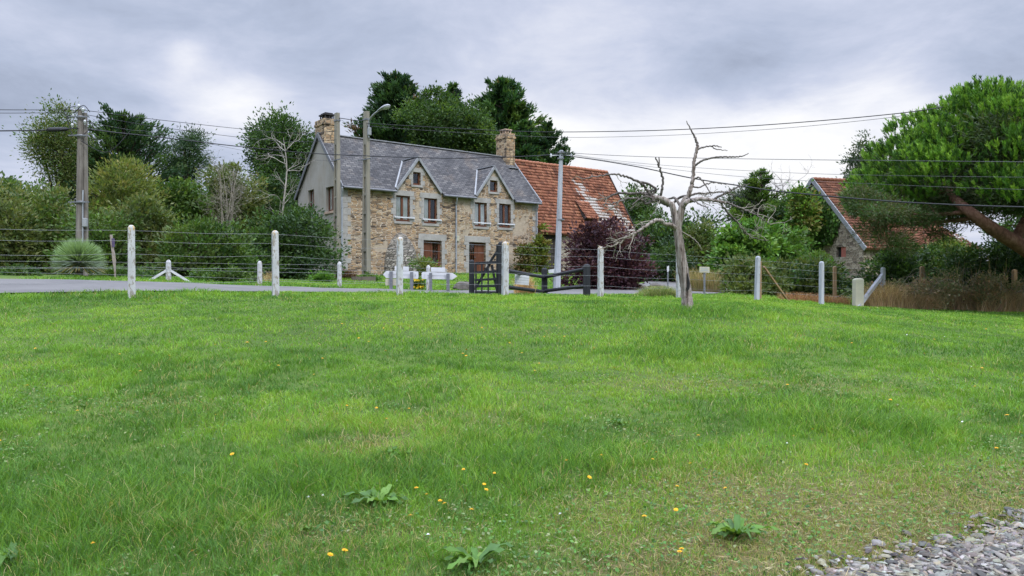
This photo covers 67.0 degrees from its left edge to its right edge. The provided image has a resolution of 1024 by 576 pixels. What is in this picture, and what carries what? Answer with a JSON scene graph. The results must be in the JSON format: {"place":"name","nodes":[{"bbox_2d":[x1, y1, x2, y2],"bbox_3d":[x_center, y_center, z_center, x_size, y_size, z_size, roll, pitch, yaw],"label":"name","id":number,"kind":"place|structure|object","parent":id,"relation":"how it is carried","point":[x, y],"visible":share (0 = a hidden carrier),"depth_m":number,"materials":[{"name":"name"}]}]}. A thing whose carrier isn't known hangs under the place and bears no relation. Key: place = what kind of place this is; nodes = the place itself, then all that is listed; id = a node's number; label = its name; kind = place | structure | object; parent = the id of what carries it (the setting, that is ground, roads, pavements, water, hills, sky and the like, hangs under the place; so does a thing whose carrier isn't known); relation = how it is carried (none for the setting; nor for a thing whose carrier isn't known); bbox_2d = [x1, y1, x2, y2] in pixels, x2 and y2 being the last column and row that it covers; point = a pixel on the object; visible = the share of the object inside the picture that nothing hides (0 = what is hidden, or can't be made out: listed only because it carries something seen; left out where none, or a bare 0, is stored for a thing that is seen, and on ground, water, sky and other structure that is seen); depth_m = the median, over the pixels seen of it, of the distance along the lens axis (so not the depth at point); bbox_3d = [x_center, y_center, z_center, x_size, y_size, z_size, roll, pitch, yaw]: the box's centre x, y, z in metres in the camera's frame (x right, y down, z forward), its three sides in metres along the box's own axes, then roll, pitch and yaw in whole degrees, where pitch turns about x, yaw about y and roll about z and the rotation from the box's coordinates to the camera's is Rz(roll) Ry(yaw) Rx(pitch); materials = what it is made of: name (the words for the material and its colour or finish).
{"place":"outdoors","nodes":[
{"label":"outdoors","id":0,"kind":"place"},
{"bbox_2d":[0,279,726,293],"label":"road","id":1,"kind":"structure","parent":0,"point":[24,285],"depth_m":21.60,"materials":[{"name":"grey asphalt"}]},
{"bbox_2d":[0,272,1023,575],"bbox_3d":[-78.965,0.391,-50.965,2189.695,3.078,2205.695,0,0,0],"label":"ground","id":2,"kind":"structure","parent":0,"point":[1014,447],"depth_m":7.44,"materials":[{"name":"green plant"}]},
{"bbox_2d":[0,541,16,565],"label":"broadleaf weed","id":3,"kind":"object","parent":2,"relation":"on","point":[10,554],"visible":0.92,"depth_m":4.33,"materials":[{"name":"green plant"}]},
{"bbox_2d":[0,263,43,275],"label":"verge weeds","id":4,"kind":"object","parent":2,"relation":"on","point":[20,269],"visible":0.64,"depth_m":25.41,"materials":[{"name":"green plant"}]},
{"bbox_2d":[0,177,51,274],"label":"hedge bush","id":5,"kind":"object","parent":2,"relation":"on","point":[10,218],"visible":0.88,"depth_m":30.51,"materials":[{"name":"green plant"}]},
{"bbox_2d":[0,175,93,234],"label":"thicket","id":6,"kind":"object","parent":2,"relation":"on","point":[14,183],"visible":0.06,"depth_m":47.10,"materials":[{"name":"green plant"}]},
{"bbox_2d":[10,181,89,274],"bbox_3d":[-19.496,-2.482,32.391,3.970,4.374,4.070,0,0,0],"label":"hedge bush","id":7,"kind":"object","parent":2,"relation":"on","point":[49,197],"visible":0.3,"depth_m":31.95,"materials":[{"name":"green plant"}]},
{"bbox_2d":[2,88,103,216],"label":"ash tree","id":8,"kind":"object","parent":2,"relation":"on","point":[61,160],"visible":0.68,"depth_m":53.10,"materials":[{"name":"green plant"}]},
{"bbox_2d":[49,237,107,276],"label":"yucca","id":9,"kind":"object","parent":2,"relation":"on","point":[77,257],"visible":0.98,"depth_m":24.92,"materials":[{"name":"green plant"}]},
{"bbox_2d":[40,200,151,275],"bbox_3d":[-16.471,-1.858,30.825,3.841,3.264,3.833,0,0,0],"label":"hedge bush","id":10,"kind":"object","parent":2,"relation":"on","point":[103,233],"visible":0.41,"depth_m":30.40,"materials":[{"name":"green plant"}]},
{"bbox_2d":[64,104,129,275],"bbox_3d":[-14.459,-3.266,26.996,2.274,6.283,0.337,0,0,0],"label":"wooden pole","id":11,"kind":"object","parent":2,"relation":"on","point":[82,218],"visible":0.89,"depth_m":26.91,"materials":[{"name":"wood"}]},
{"bbox_2d":[0,128,558,158],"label":"overhead cable","id":12,"kind":"object","parent":11,"relation":"attached to","point":[277,150],"visible":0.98,"depth_m":35.67,"materials":[{"name":"black rubber"}]},
{"bbox_2d":[55,101,192,215],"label":"conifer tree","id":13,"kind":"object","parent":2,"relation":"on","point":[151,152],"visible":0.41,"depth_m":55.13,"materials":[{"name":"green plant"}]},
{"bbox_2d":[68,151,179,238],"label":"willow shrub","id":14,"kind":"object","parent":2,"relation":"on","point":[114,181],"visible":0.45,"depth_m":41.09,"materials":[{"name":"green plant"}]},
{"bbox_2d":[94,263,161,278],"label":"verge weeds","id":15,"kind":"object","parent":2,"relation":"on","point":[123,271],"visible":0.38,"depth_m":26.26,"materials":[{"name":"green plant"}]},
{"bbox_2d":[100,187,183,273],"bbox_3d":[-15.475,-2.286,32.943,4.352,4.074,3.892,0,0,0],"label":"hedge bush","id":16,"kind":"object","parent":2,"relation":"on","point":[148,205],"visible":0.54,"depth_m":32.35,"materials":[{"name":"green plant"}]},
{"bbox_2d":[137,213,235,276],"bbox_3d":[-13.278,-1.667,31.727,3.567,3.038,4.302,0,0,0],"label":"hedge bush","id":17,"kind":"object","parent":2,"relation":"on","point":[180,250],"visible":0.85,"depth_m":31.35,"materials":[{"name":"green plant"}]},
{"bbox_2d":[148,176,228,273],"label":"shrub","id":18,"kind":"object","parent":2,"relation":"on","point":[185,199],"visible":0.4,"depth_m":44.11,"materials":[{"name":"green plant"}]},
{"bbox_2d":[156,123,220,184],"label":"pine tree","id":19,"kind":"object","parent":2,"relation":"on","point":[187,157],"visible":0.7,"depth_m":59.53,"materials":[{"name":"green plant"}]},
{"bbox_2d":[7,260,429,289],"bbox_3d":[-10.325,-0.304,25.946,16.130,1.356,1.372,0,0,-23],"label":"roadside fence","id":20,"kind":"object","parent":2,"relation":"on","point":[168,270],"visible":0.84,"depth_m":26.32,"materials":[{"name":"white paint"}]},
{"bbox_2d":[185,261,256,282],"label":"verge weeds","id":21,"kind":"object","parent":2,"relation":"on","point":[229,275],"visible":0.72,"depth_m":27.15,"materials":[{"name":"green plant"}]},
{"bbox_2d":[198,150,256,236],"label":"bare tree","id":22,"kind":"object","parent":2,"relation":"on","point":[232,201],"visible":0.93,"depth_m":42.47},
{"bbox_2d":[191,209,270,278],"bbox_3d":[-12.228,-1.762,33.483,4.138,3.289,4.397,0,0,0],"label":"hedge bush","id":23,"kind":"object","parent":2,"relation":"on","point":[229,247],"visible":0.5,"depth_m":32.70,"materials":[{"name":"green plant"}]},
{"bbox_2d":[191,159,276,239],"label":"shrub","id":24,"kind":"object","parent":2,"relation":"on","point":[249,206],"visible":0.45,"depth_m":46.33,"materials":[{"name":"green plant"}]},
{"bbox_2d":[232,227,290,278],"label":"hedge bush","id":25,"kind":"object","parent":2,"relation":"on","point":[267,266],"visible":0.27,"depth_m":34.81,"materials":[{"name":"green plant"}]},
{"bbox_2d":[246,171,299,234],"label":"thicket","id":26,"kind":"object","parent":2,"relation":"on","point":[275,203],"visible":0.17,"depth_m":52.18,"materials":[{"name":"green plant"}]},
{"bbox_2d":[232,100,314,200],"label":"broadleaf tree","id":27,"kind":"object","parent":2,"relation":"on","point":[283,123],"visible":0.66,"depth_m":55.70,"materials":[{"name":"green plant"}]},
{"bbox_2d":[246,126,322,214],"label":"bare tree","id":28,"kind":"object","parent":2,"relation":"on","point":[284,197],"visible":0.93,"depth_m":44.98,"materials":[{"name":"green plant"}]},
{"bbox_2d":[243,201,351,279],"bbox_3d":[-10.362,-2.229,37.161,5.421,4.228,5.671,0,0,0],"label":"hedge bush","id":29,"kind":"object","parent":2,"relation":"on","point":[298,221],"visible":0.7,"depth_m":36.08,"materials":[{"name":"green plant"}]},
{"bbox_2d":[304,267,335,281],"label":"garden shrub","id":30,"kind":"object","parent":2,"relation":"on","point":[325,276],"visible":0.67,"depth_m":32.89,"materials":[{"name":"green plant"}]},
{"bbox_2d":[329,112,340,273],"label":"concrete pole","id":31,"kind":"object","parent":2,"relation":"on","point":[337,202],"visible":0.81,"depth_m":41.40,"materials":[{"name":"concrete"}]},
{"bbox_2d":[357,104,390,274],"bbox_3d":[-6.954,-4.636,39.018,2.464,8.983,0.330,0,0,42],"label":"concrete pole","id":32,"kind":"object","parent":2,"relation":"on","point":[366,235],"visible":0.98,"depth_m":39.41,"materials":[{"name":"concrete"}]},
{"bbox_2d":[372,114,906,137],"bbox_3d":[3.566,-7.213,33.868,24.460,2.124,0.931,0,0,28],"label":"overhead cable","id":33,"kind":"object","parent":32,"relation":"attached to","point":[658,135],"visible":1,"depth_m":32.75,"materials":[{"name":"black rubber"}]},
{"bbox_2d":[366,107,942,131],"bbox_3d":[3.873,-7.317,33.226,25.614,2.201,0.770,0,0,28],"label":"overhead cable","id":34,"kind":"object","parent":32,"relation":"attached to","point":[676,129],"visible":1,"depth_m":31.14,"materials":[{"name":"black rubber"}]},
{"bbox_2d":[341,484,409,506],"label":"broadleaf weed","id":35,"kind":"object","parent":2,"relation":"on","point":[368,497],"visible":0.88,"depth_m":5.25,"materials":[{"name":"green plant"}]},
{"bbox_2d":[343,69,427,143],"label":"conifer tree","id":36,"kind":"object","parent":2,"relation":"on","point":[395,85],"visible":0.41,"depth_m":71.96,"materials":[{"name":"green plant"}]},
{"bbox_2d":[383,266,417,289],"bbox_3d":[-4.059,-0.214,28.151,1.292,1.186,0.139,0,0,0],"label":"direction sign","id":37,"kind":"object","parent":2,"relation":"on","point":[407,274],"visible":0.76,"depth_m":28.20,"materials":[{"name":"white paint"}]},
{"bbox_2d":[294,112,541,275],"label":"stone farmhouse","id":38,"kind":"object","parent":2,"relation":"on","point":[483,207],"visible":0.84,"depth_m":49.09,"materials":[{"name":"stone"}]},
{"bbox_2d":[396,195,408,221],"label":"window","id":39,"kind":"structure","parent":38,"relation":"in","point":[402,202],"depth_m":47.53,"materials":[{"name":"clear glass"}]},
{"bbox_2d":[424,198,435,223],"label":"window","id":40,"kind":"structure","parent":38,"relation":"in","point":[429,204],"depth_m":48.72,"materials":[{"name":"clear glass"}]},
{"bbox_2d":[423,240,439,267],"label":"door","id":41,"kind":"structure","parent":38,"relation":"in","point":[431,249],"depth_m":49.04,"materials":[{"name":"brown wood"}]},
{"bbox_2d":[469,242,483,271],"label":"door","id":42,"kind":"structure","parent":38,"relation":"in","point":[476,250],"depth_m":51.09,"materials":[{"name":"brown wood"}]},
{"bbox_2d":[475,203,485,226],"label":"window","id":43,"kind":"structure","parent":38,"relation":"in","point":[480,208],"depth_m":51.06,"materials":[{"name":"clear glass"}]},
{"bbox_2d":[499,204,509,227],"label":"window","id":44,"kind":"structure","parent":38,"relation":"in","point":[502,207],"depth_m":52.53,"materials":[{"name":"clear glass"}]},
{"bbox_2d":[407,253,440,276],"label":"garden shrub","id":45,"kind":"object","parent":2,"relation":"on","point":[421,263],"visible":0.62,"depth_m":44.32,"materials":[{"name":"green plant"}]},
{"bbox_2d":[422,267,456,290],"bbox_3d":[-2.608,-0.163,27.752,1.283,1.195,0.139,0,0,0],"label":"direction sign","id":46,"kind":"object","parent":2,"relation":"on","point":[434,274],"visible":0.97,"depth_m":27.80,"materials":[{"name":"white paint"}]},
{"bbox_2d":[379,80,501,154],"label":"broadleaf tree","id":47,"kind":"object","parent":2,"relation":"on","point":[448,112],"visible":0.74,"depth_m":68.01,"materials":[{"name":"green plant"}]},
{"bbox_2d":[1,225,885,305],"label":"wire fence","id":48,"kind":"object","parent":2,"relation":"on","point":[275,281],"visible":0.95,"depth_m":21.06,"materials":[{"name":"grey concrete"}]},
{"bbox_2d":[446,81,468,108],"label":"conifer tree","id":49,"kind":"object","parent":2,"relation":"on","point":[452,85],"visible":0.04,"depth_m":83.71,"materials":[{"name":"green plant"}]},
{"bbox_2d":[430,542,514,573],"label":"broadleaf weed","id":50,"kind":"object","parent":2,"relation":"on","point":[463,556],"visible":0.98,"depth_m":4.32,"materials":[{"name":"green plant"}]},
{"bbox_2d":[469,242,502,293],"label":"farm gate","id":51,"kind":"structure","parent":2,"relation":"on","point":[497,279],"depth_m":24.16,"materials":[{"name":"black wood"}]},
{"bbox_2d":[468,75,552,154],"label":"conifer tree","id":52,"kind":"object","parent":2,"relation":"on","point":[503,97],"visible":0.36,"depth_m":74.57,"materials":[{"name":"green plant"}]},
{"bbox_2d":[0,368,1023,575],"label":"clover","id":53,"kind":"object","parent":2,"relation":"on","point":[702,536],"visible":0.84,"depth_m":5.28,"materials":[{"name":"green plant"}]},
{"bbox_2d":[510,242,539,272],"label":"bush","id":54,"kind":"object","parent":2,"relation":"on","point":[528,257],"visible":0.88,"depth_m":51.23,"materials":[{"name":"green plant"}]},
{"bbox_2d":[513,277,538,293],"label":"dry grass tuft","id":55,"kind":"object","parent":2,"relation":"on","point":[532,282],"visible":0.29,"depth_m":26.19,"materials":[{"name":"beige plant"}]},
{"bbox_2d":[515,118,546,162],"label":"conifer tree","id":56,"kind":"object","parent":2,"relation":"on","point":[526,142],"visible":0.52,"depth_m":70.33,"materials":[{"name":"green plant"}]},
{"bbox_2d":[531,223,553,273],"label":"climbing vine","id":57,"kind":"object","parent":2,"relation":"on","point":[540,242],"visible":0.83,"depth_m":52.39,"materials":[{"name":"green plant"}]},
{"bbox_2d":[509,264,589,295],"bbox_3d":[1.469,-0.110,25.161,2.104,1.379,4.803,0,0,15],"label":"rail fence","id":58,"kind":"object","parent":2,"relation":"on","point":[544,276],"visible":0.86,"depth_m":25.59,"materials":[{"name":"black wood"}]},
{"bbox_2d":[534,120,575,165],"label":"conifer tree","id":59,"kind":"object","parent":2,"relation":"on","point":[547,131],"visible":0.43,"depth_m":71.86,"materials":[{"name":"green plant"}]},
{"bbox_2d":[550,150,571,287],"bbox_3d":[2.098,-2.703,33.000,0.970,6.382,0.305,0,0,0],"label":"painted pole","id":60,"kind":"object","parent":2,"relation":"on","point":[557,279],"visible":0.84,"depth_m":32.91,"materials":[{"name":"metal"}]},
{"bbox_2d":[567,153,975,176],"bbox_3d":[10.622,-3.963,24.540,1.641,3.738,24.070,0,0,-42],"label":"overhead cable","id":61,"kind":"object","parent":60,"relation":"attached to","point":[803,173],"visible":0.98,"depth_m":25.96,"materials":[{"name":"black rubber"}]},
{"bbox_2d":[561,151,1016,161],"bbox_3d":[10.639,-4.141,24.560,1.804,3.480,24.072,0,0,-42],"label":"overhead cable","id":62,"kind":"object","parent":60,"relation":"attached to","point":[811,159],"visible":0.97,"depth_m":26.00,"materials":[{"name":"black rubber"}]},
{"bbox_2d":[561,154,1023,207],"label":"overhead cable","id":63,"kind":"object","parent":60,"relation":"attached to","point":[820,195],"visible":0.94,"depth_m":21.69,"materials":[{"name":"black rubber"}]},
{"bbox_2d":[564,153,1023,189],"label":"overhead cable","id":64,"kind":"object","parent":60,"relation":"attached to","point":[817,181],"visible":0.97,"depth_m":25.51,"materials":[{"name":"black rubber"}]},
{"bbox_2d":[515,159,636,273],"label":"tiled barn","id":65,"kind":"structure","parent":2,"relation":"on","point":[578,205],"depth_m":57.88,"materials":[{"name":"tile"}]},
{"bbox_2d":[542,234,555,269],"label":"wall","id":66,"kind":"structure","parent":65,"relation":"in","point":[553,237],"depth_m":54.98,"materials":[{"name":"brown wood"}]},
{"bbox_2d":[550,212,663,289],"bbox_3d":[4.256,-1.603,35.629,5.206,3.866,4.530,0,0,0],"label":"purple shrub","id":67,"kind":"object","parent":2,"relation":"on","point":[588,240],"visible":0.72,"depth_m":34.88,"materials":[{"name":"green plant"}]},
{"bbox_2d":[620,182,664,251],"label":"broadleaf tree","id":68,"kind":"object","parent":2,"relation":"on","point":[633,214],"visible":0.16,"depth_m":66.84,"materials":[{"name":"green plant"}]},
{"bbox_2d":[634,285,675,297],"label":"grass tussock","id":69,"kind":"object","parent":2,"relation":"on","point":[654,291],"depth_m":26.84,"materials":[{"name":"green plant"}]},
{"bbox_2d":[639,231,700,281],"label":"shrub","id":70,"kind":"object","parent":2,"relation":"on","point":[663,261],"visible":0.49,"depth_m":46.14,"materials":[{"name":"green plant"}]},
{"bbox_2d":[572,121,791,308],"bbox_3d":[3.346,-1.450,15.719,4.256,4.040,2.008,0,0,0],"label":"dead tree","id":71,"kind":"object","parent":2,"relation":"on","point":[675,225],"visible":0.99,"depth_m":15.82,"materials":[{"name":"grey wood"}]},
{"bbox_2d":[635,203,730,259],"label":"broadleaf tree","id":72,"kind":"object","parent":2,"relation":"on","point":[656,229],"visible":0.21,"depth_m":58.96,"materials":[{"name":"green plant"}]},
{"bbox_2d":[667,216,717,277],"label":"shrub","id":73,"kind":"object","parent":2,"relation":"on","point":[704,240],"visible":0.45,"depth_m":51.50,"materials":[{"name":"green plant"}]},
{"bbox_2d":[672,265,723,291],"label":"dry grass tuft","id":74,"kind":"object","parent":2,"relation":"on","point":[711,286],"visible":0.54,"depth_m":36.59,"materials":[{"name":"beige plant"}]},
{"bbox_2d":[712,181,767,226],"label":"broadleaf tree","id":75,"kind":"object","parent":2,"relation":"on","point":[730,198],"visible":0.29,"depth_m":63.37,"materials":[{"name":"green plant"}]},
{"bbox_2d":[697,210,783,285],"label":"shrub","id":76,"kind":"object","parent":2,"relation":"on","point":[731,241],"visible":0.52,"depth_m":43.48,"materials":[{"name":"green plant"}]},
{"bbox_2d":[706,512,779,540],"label":"broadleaf weed","id":77,"kind":"object","parent":2,"relation":"on","point":[738,527],"visible":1,"depth_m":4.70,"materials":[{"name":"green plant"}]},
{"bbox_2d":[724,167,782,228],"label":"conifer tree","id":78,"kind":"object","parent":2,"relation":"on","point":[761,182],"visible":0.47,"depth_m":61.60,"materials":[{"name":"green plant"}]},
{"bbox_2d":[707,251,800,295],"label":"hedge bush","id":79,"kind":"object","parent":2,"relation":"on","point":[742,272],"visible":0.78,"depth_m":36.46,"materials":[{"name":"green plant"}]},
{"bbox_2d":[764,190,793,237],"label":"shrub","id":80,"kind":"object","parent":2,"relation":"on","point":[778,212],"visible":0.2,"depth_m":55.48,"materials":[{"name":"green plant"}]},
{"bbox_2d":[753,219,817,267],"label":"shrub","id":81,"kind":"object","parent":2,"relation":"on","point":[789,246],"visible":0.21,"depth_m":46.14,"materials":[{"name":"green plant"}]},
{"bbox_2d":[774,179,828,249],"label":"tree","id":82,"kind":"object","parent":2,"relation":"on","point":[806,210],"visible":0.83,"depth_m":52.80,"materials":[{"name":"green plant"}]},
{"bbox_2d":[764,252,852,298],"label":"hedge bush","id":83,"kind":"object","parent":2,"relation":"on","point":[812,277],"visible":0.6,"depth_m":37.28,"materials":[{"name":"green plant"}]},
{"bbox_2d":[776,291,851,304],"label":"dry grass tuft","id":84,"kind":"object","parent":2,"relation":"on","point":[838,299],"visible":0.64,"depth_m":31.39,"materials":[{"name":"brown plant"}]},
{"bbox_2d":[786,244,851,293],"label":"hedge bush","id":85,"kind":"object","parent":2,"relation":"on","point":[815,253],"visible":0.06,"depth_m":40.67,"materials":[{"name":"green plant"}]},
{"bbox_2d":[852,278,863,305],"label":"marker slab","id":86,"kind":"structure","parent":2,"relation":"on","point":[857,297],"depth_m":30.44,"materials":[{"name":"grey concrete"}]},
{"bbox_2d":[835,129,884,179],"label":"broadleaf tree","id":87,"kind":"object","parent":2,"relation":"on","point":[859,146],"visible":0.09,"depth_m":64.21,"materials":[{"name":"green plant"}]},
{"bbox_2d":[845,246,933,294],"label":"hedge bush","id":88,"kind":"object","parent":2,"relation":"on","point":[896,268],"visible":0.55,"depth_m":39.09,"materials":[{"name":"green plant"}]},
{"bbox_2d":[805,177,978,280],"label":"stone outbuilding","id":89,"kind":"structure","parent":2,"relation":"on","point":[848,249],"depth_m":52.01,"materials":[{"name":"stone"}]},
{"bbox_2d":[811,187,840,254],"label":"ivy","id":90,"kind":"object","parent":89,"relation":"attached to","point":[830,226],"visible":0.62,"depth_m":53.25,"materials":[{"name":"green plant"}]},
{"bbox_2d":[864,283,920,308],"bbox_3d":[15.028,0.283,31.188,2.905,1.148,2.659,0,0,0],"label":"dry grass mound","id":91,"kind":"object","parent":2,"relation":"on","point":[880,298],"visible":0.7,"depth_m":30.61,"materials":[{"name":"beige plant"}]},
{"bbox_2d":[839,275,964,309],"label":"bramble thicket","id":92,"kind":"object","parent":2,"relation":"on","point":[923,301],"visible":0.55,"depth_m":31.03,"materials":[{"name":"green plant"}]},
{"bbox_2d":[831,73,1023,261],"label":"umbrella pine","id":93,"kind":"object","parent":2,"relation":"on","point":[967,122],"visible":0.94,"depth_m":29.92,"materials":[{"name":"green plant"}]},
{"bbox_2d":[903,239,955,286],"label":"hedge bush","id":94,"kind":"object","parent":2,"relation":"on","point":[927,263],"visible":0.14,"depth_m":40.63,"materials":[{"name":"green plant"}]},
{"bbox_2d":[864,518,1022,575],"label":"gravel drive","id":95,"kind":"structure","parent":2,"relation":"on","point":[926,557],"depth_m":4.37,"materials":[{"name":"grey gravel"}]},
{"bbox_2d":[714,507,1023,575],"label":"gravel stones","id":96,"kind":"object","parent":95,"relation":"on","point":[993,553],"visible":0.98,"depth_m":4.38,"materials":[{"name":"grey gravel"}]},
{"bbox_2d":[914,231,979,266],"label":"hedge bush","id":97,"kind":"object","parent":2,"relation":"on","point":[958,244],"visible":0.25,"depth_m":42.11,"materials":[{"name":"green plant"}]},
{"bbox_2d":[898,266,1020,310],"bbox_3d":[18.404,0.018,32.212,5.996,1.947,3.504,0,0,0],"label":"bramble thicket","id":98,"kind":"object","parent":2,"relation":"on","point":[958,304],"visible":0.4,"depth_m":31.55,"materials":[{"name":"green plant"}]},
{"bbox_2d":[934,241,1019,287],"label":"hedge bush","id":99,"kind":"object","parent":2,"relation":"on","point":[969,254],"visible":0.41,"depth_m":37.90,"materials":[{"name":"green plant"}]},
{"bbox_2d":[953,270,1023,311],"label":"bramble thicket","id":100,"kind":"object","parent":2,"relation":"on","point":[1011,300],"visible":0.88,"depth_m":31.25,"materials":[{"name":"brown plant"}]},
{"bbox_2d":[974,212,1022,257],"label":"hedge bush","id":101,"kind":"object","parent":2,"relation":"on","point":[995,243],"visible":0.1,"depth_m":45.96,"materials":[{"name":"green plant"}]},
{"bbox_2d":[974,243,1023,291],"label":"hedge bush","id":102,"kind":"object","parent":2,"relation":"on","point":[1017,264],"visible":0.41,"depth_m":36.11,"materials":[{"name":"green plant"}]},
{"bbox_2d":[0,0,1023,273],"label":"sky","id":103,"kind":"structure","parent":0,"point":[630,66],"materials":[{"name":"grey"}]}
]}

